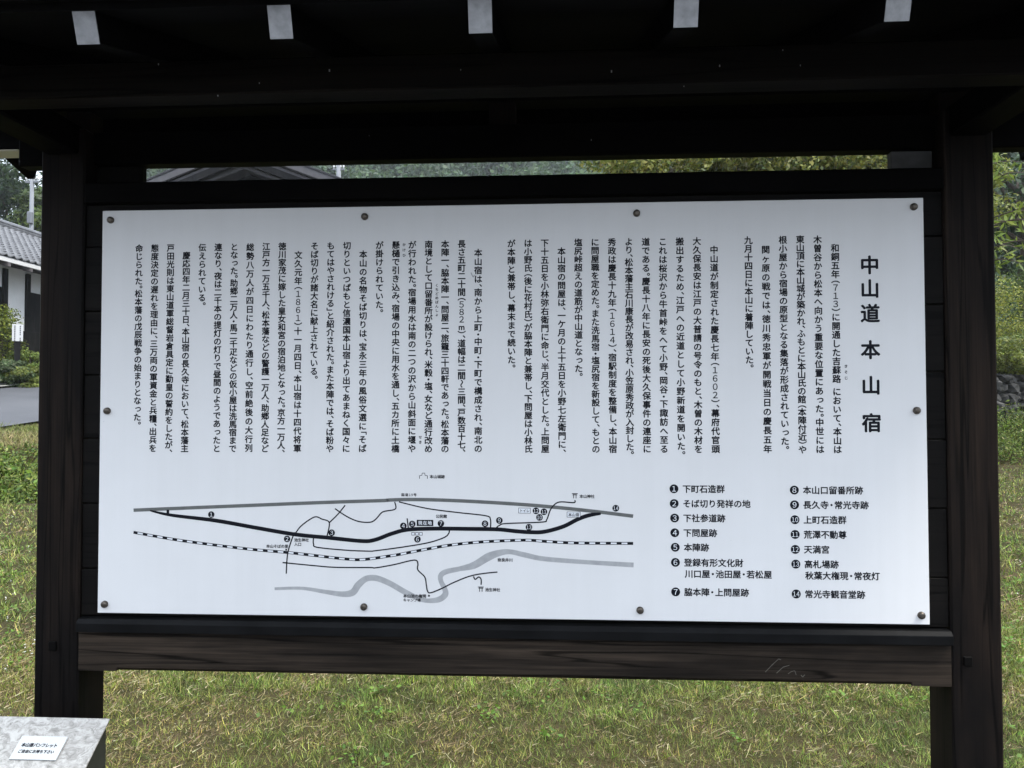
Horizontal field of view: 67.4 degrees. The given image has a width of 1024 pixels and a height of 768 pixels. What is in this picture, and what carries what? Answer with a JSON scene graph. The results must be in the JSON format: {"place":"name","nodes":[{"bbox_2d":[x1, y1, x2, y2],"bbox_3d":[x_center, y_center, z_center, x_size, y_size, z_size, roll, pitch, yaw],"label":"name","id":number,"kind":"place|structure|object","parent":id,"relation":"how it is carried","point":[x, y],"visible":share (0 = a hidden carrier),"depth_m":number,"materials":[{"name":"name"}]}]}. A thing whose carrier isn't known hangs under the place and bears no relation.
{"place":"outdoors","nodes":[
{"label":"outdoors","id":0,"kind":"place"},
{"bbox_2d":[0,387,38,426],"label":"road","id":1,"kind":"structure","parent":0,"point":[19,405],"depth_m":16.94,"materials":[{"name":"grey asphalt"}]},
{"bbox_2d":[2,160,41,215],"label":"sky","id":2,"kind":"structure","parent":0,"point":[40,176],"materials":[{"name":"white"}]},
{"bbox_2d":[0,152,1023,767],"bbox_3d":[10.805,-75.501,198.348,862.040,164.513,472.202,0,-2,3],"label":"ground","id":3,"kind":"structure","parent":0,"point":[478,738],"depth_m":3.65,"materials":[{"name":"green plant"}]},
{"bbox_2d":[0,304,29,360],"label":"garden shrub","id":4,"kind":"object","parent":3,"relation":"on","point":[6,323],"visible":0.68,"depth_m":21.00,"materials":[{"name":"green plant"}]},
{"bbox_2d":[12,324,22,386],"bbox_3d":[-13.257,-0.760,20.580,0.260,1.690,0.105,1,-2,-31],"label":"notice sign","id":5,"kind":"object","parent":3,"relation":"on","point":[17,334],"visible":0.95,"depth_m":20.55,"materials":[{"name":"white metal"}]},
{"bbox_2d":[0,358,36,387],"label":"garden shrub","id":6,"kind":"object","parent":3,"relation":"on","point":[6,365],"visible":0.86,"depth_m":20.18,"materials":[{"name":"green plant"}]},
{"bbox_2d":[0,421,37,449],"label":"verge grass","id":7,"kind":"structure","parent":3,"relation":"on","point":[21,441],"depth_m":13.71,"materials":[{"name":"plant"}]},
{"bbox_2d":[0,350,38,383],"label":"garden shrub","id":8,"kind":"object","parent":3,"relation":"on","point":[28,357],"visible":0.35,"depth_m":20.85,"materials":[{"name":"green plant"}]},
{"bbox_2d":[0,158,39,218],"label":"broadleaf tree","id":9,"kind":"object","parent":3,"relation":"on","point":[4,161],"depth_m":49.91,"materials":[{"name":"green plant"}]},
{"bbox_2d":[0,219,40,365],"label":"plaster house","id":10,"kind":"structure","parent":3,"relation":"on","point":[20,264],"depth_m":23.30,"materials":[{"name":"white paint"}]},
{"bbox_2d":[0,161,41,229],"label":"broadleaf tree","id":11,"kind":"object","parent":3,"relation":"on","point":[8,191],"visible":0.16,"depth_m":45.90,"materials":[{"name":"green plant"}]},
{"bbox_2d":[4,366,38,387],"bbox_3d":[-13.015,-0.159,20.540,1.252,0.723,1.142,-1,-2,40],"label":"garden shrub","id":12,"kind":"object","parent":3,"relation":"on","point":[26,384],"visible":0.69,"depth_m":20.22,"materials":[{"name":"green plant"}]},
{"bbox_2d":[4,185,41,231],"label":"broadleaf tree","id":13,"kind":"object","parent":3,"relation":"on","point":[23,200],"visible":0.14,"depth_m":43.76,"materials":[{"name":"green plant"}]},
{"bbox_2d":[25,176,38,229],"bbox_3d":[-23.767,-5.529,37.882,0.684,9.950,0.324,0,-2,3],"label":"utility pole","id":14,"kind":"object","parent":3,"relation":"on","point":[30,217],"visible":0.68,"depth_m":37.94,"materials":[{"name":"grey concrete"}]},
{"bbox_2d":[0,716,109,767],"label":"leaflet box","id":15,"kind":"object","parent":3,"relation":"on","point":[41,742],"visible":1,"depth_m":1.51,"materials":[{"name":"metal"}]},
{"bbox_2d":[146,166,340,181],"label":"gable house","id":16,"kind":"structure","parent":3,"relation":"on","point":[240,173],"depth_m":24.15,"materials":[{"name":"grey tile"}]},
{"bbox_2d":[332,165,344,176],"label":"utility pole","id":17,"kind":"object","parent":3,"relation":"on","point":[338,169],"visible":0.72,"depth_m":49.89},
{"bbox_2d":[0,0,1023,767],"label":"notice board","id":18,"kind":"object","parent":3,"relation":"on","point":[106,104],"visible":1,"depth_m":1.64,"materials":[{"name":"brown wood"}]},
{"bbox_2d":[98,198,929,624],"bbox_3d":[-0.024,0.057,1.668,1.800,0.900,0.012,0,-2,3],"label":"information panel","id":19,"kind":"object","parent":18,"relation":"on","point":[676,410],"visible":1,"depth_m":1.67,"materials":[{"name":"white metal"}]},
{"bbox_2d":[0,400,1023,503],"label":"bank weeds","id":20,"kind":"object","parent":3,"relation":"on","point":[18,470],"visible":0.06,"depth_m":12.55,"materials":[{"name":"green plant"}]},
{"bbox_2d":[2,626,1021,767],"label":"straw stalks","id":21,"kind":"object","parent":3,"relation":"on","point":[515,717],"visible":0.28,"depth_m":3.65,"materials":[{"name":"beige plant"}]},
{"bbox_2d":[0,468,1023,767],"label":"clover patches","id":22,"kind":"object","parent":3,"relation":"on","point":[528,678],"visible":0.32,"depth_m":3.97,"materials":[{"name":"green plant"}]},
{"bbox_2d":[5,498,1020,670],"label":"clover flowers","id":23,"kind":"object","parent":3,"relation":"on","point":[34,639],"visible":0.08,"depth_m":5.38,"materials":[{"name":"white plant"}]},
{"bbox_2d":[147,152,1021,310],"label":"wood","id":24,"kind":"object","parent":3,"relation":"on","point":[496,169],"visible":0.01,"depth_m":155.63,"materials":[{"name":"green plant"}]},
{"bbox_2d":[575,158,723,173],"bbox_3d":[2.970,-1.919,15.747,2.934,7.900,2.878,-1,-2,23],"label":"persimmon tree","id":25,"kind":"object","parent":3,"relation":"on","point":[643,166],"visible":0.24,"depth_m":15.03,"materials":[{"name":"green plant"}]},
{"bbox_2d":[667,156,819,171],"bbox_3d":[4.976,-2.148,16.540,3.554,8.280,3.667,0,-2,3],"label":"persimmon tree","id":26,"kind":"object","parent":3,"relation":"on","point":[754,163],"visible":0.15,"depth_m":15.53,"materials":[{"name":"green plant"}]},
{"bbox_2d":[790,155,886,169],"bbox_3d":[6.863,-1.846,15.489,2.868,7.811,2.814,1,-2,-29],"label":"persimmon tree","id":27,"kind":"object","parent":3,"relation":"on","point":[847,162],"visible":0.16,"depth_m":14.91,"materials":[{"name":"green plant"}]},
{"bbox_2d":[844,153,1023,227],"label":"persimmon tree","id":28,"kind":"object","parent":3,"relation":"on","point":[997,202],"visible":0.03,"depth_m":16.54,"materials":[{"name":"green plant"}]},
{"bbox_2d":[996,343,1002,362],"bbox_3d":[11.693,-1.023,21.109,2.906,1.691,2.862,0,-2,3],"label":"terrace bush","id":29,"kind":"object","parent":3,"relation":"on","point":[997,350],"visible":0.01,"depth_m":20.09,"materials":[{"name":"green plant"}]},
{"bbox_2d":[993,152,1023,329],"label":"dark tree","id":30,"kind":"object","parent":3,"relation":"on","point":[1010,232],"visible":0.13,"depth_m":31.60,"materials":[{"name":"green plant"}]},
{"bbox_2d":[993,153,1023,275],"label":"willow tree","id":31,"kind":"object","parent":3,"relation":"on","point":[996,157],"visible":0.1,"depth_m":10.19,"materials":[{"name":"green plant"}]},
{"bbox_2d":[995,275,1023,342],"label":"terrace bush","id":32,"kind":"object","parent":3,"relation":"on","point":[998,305],"visible":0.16,"depth_m":23.77,"materials":[{"name":"green plant"}]},
{"bbox_2d":[995,264,1023,338],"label":"terrace bush","id":33,"kind":"object","parent":3,"relation":"on","point":[1020,283],"visible":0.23,"depth_m":25.93,"materials":[{"name":"green plant"}]},
{"bbox_2d":[996,335,1023,374],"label":"terrace bush","id":34,"kind":"object","parent":3,"relation":"on","point":[1011,361],"visible":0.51,"depth_m":20.79,"materials":[{"name":"green plant"}]},
{"bbox_2d":[996,332,1023,352],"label":"terrace bush","id":35,"kind":"object","parent":3,"relation":"on","point":[1019,337],"visible":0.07,"depth_m":22.23,"materials":[{"name":"green plant"}]},
{"bbox_2d":[997,374,1023,427],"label":"stone wall","id":36,"kind":"structure","parent":3,"relation":"on","point":[1010,387],"depth_m":20.66,"materials":[{"name":"grey stone"}]}
]}

